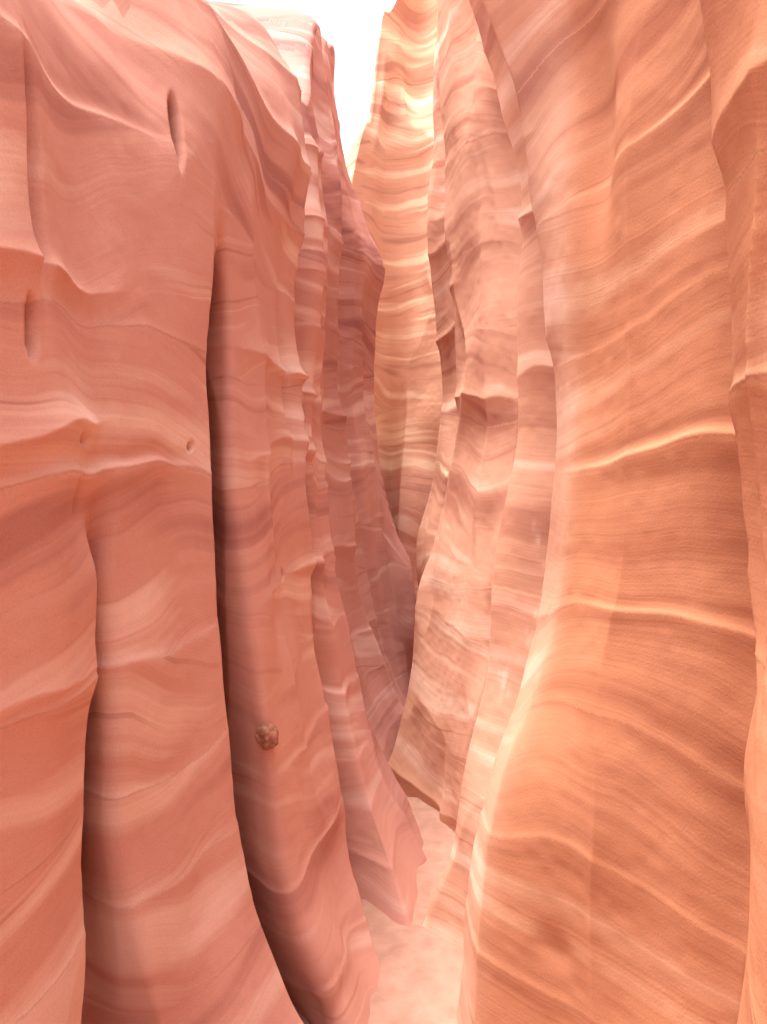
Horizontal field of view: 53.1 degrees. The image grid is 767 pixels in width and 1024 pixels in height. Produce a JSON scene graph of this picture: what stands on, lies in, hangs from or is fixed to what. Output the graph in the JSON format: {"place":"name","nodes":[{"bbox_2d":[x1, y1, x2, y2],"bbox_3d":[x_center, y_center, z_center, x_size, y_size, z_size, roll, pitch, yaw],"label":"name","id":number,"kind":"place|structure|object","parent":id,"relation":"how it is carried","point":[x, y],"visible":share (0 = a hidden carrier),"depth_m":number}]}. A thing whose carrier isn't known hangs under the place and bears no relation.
{"place":"outdoors","nodes":[
{"label":"outdoors","id":0,"kind":"place"},
{"bbox_2d":[209,0,395,154],"label":"sky","id":1,"kind":"structure","parent":0,"point":[352,27]},
{"bbox_2d":[294,795,462,1023],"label":"sand floor","id":2,"kind":"structure","parent":0,"point":[419,981],"depth_m":3.02},
{"bbox_2d":[0,0,442,1023],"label":"sandstone canyon wall","id":3,"kind":"structure","parent":2,"relation":"on","point":[220,390],"depth_m":2.22},
{"bbox_2d":[254,722,278,749],"bbox_3d":[-0.383,0.735,2.517,0.080,0.090,0.067,0,2,0],"label":"lodged pebble","id":4,"kind":"object","parent":3,"relation":"on","point":[266,736],"visible":1,"depth_m":2.50},
{"bbox_2d":[388,0,766,1023],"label":"sandstone canyon wall","id":5,"kind":"structure","parent":2,"relation":"on","point":[578,760],"depth_m":2.08}
]}

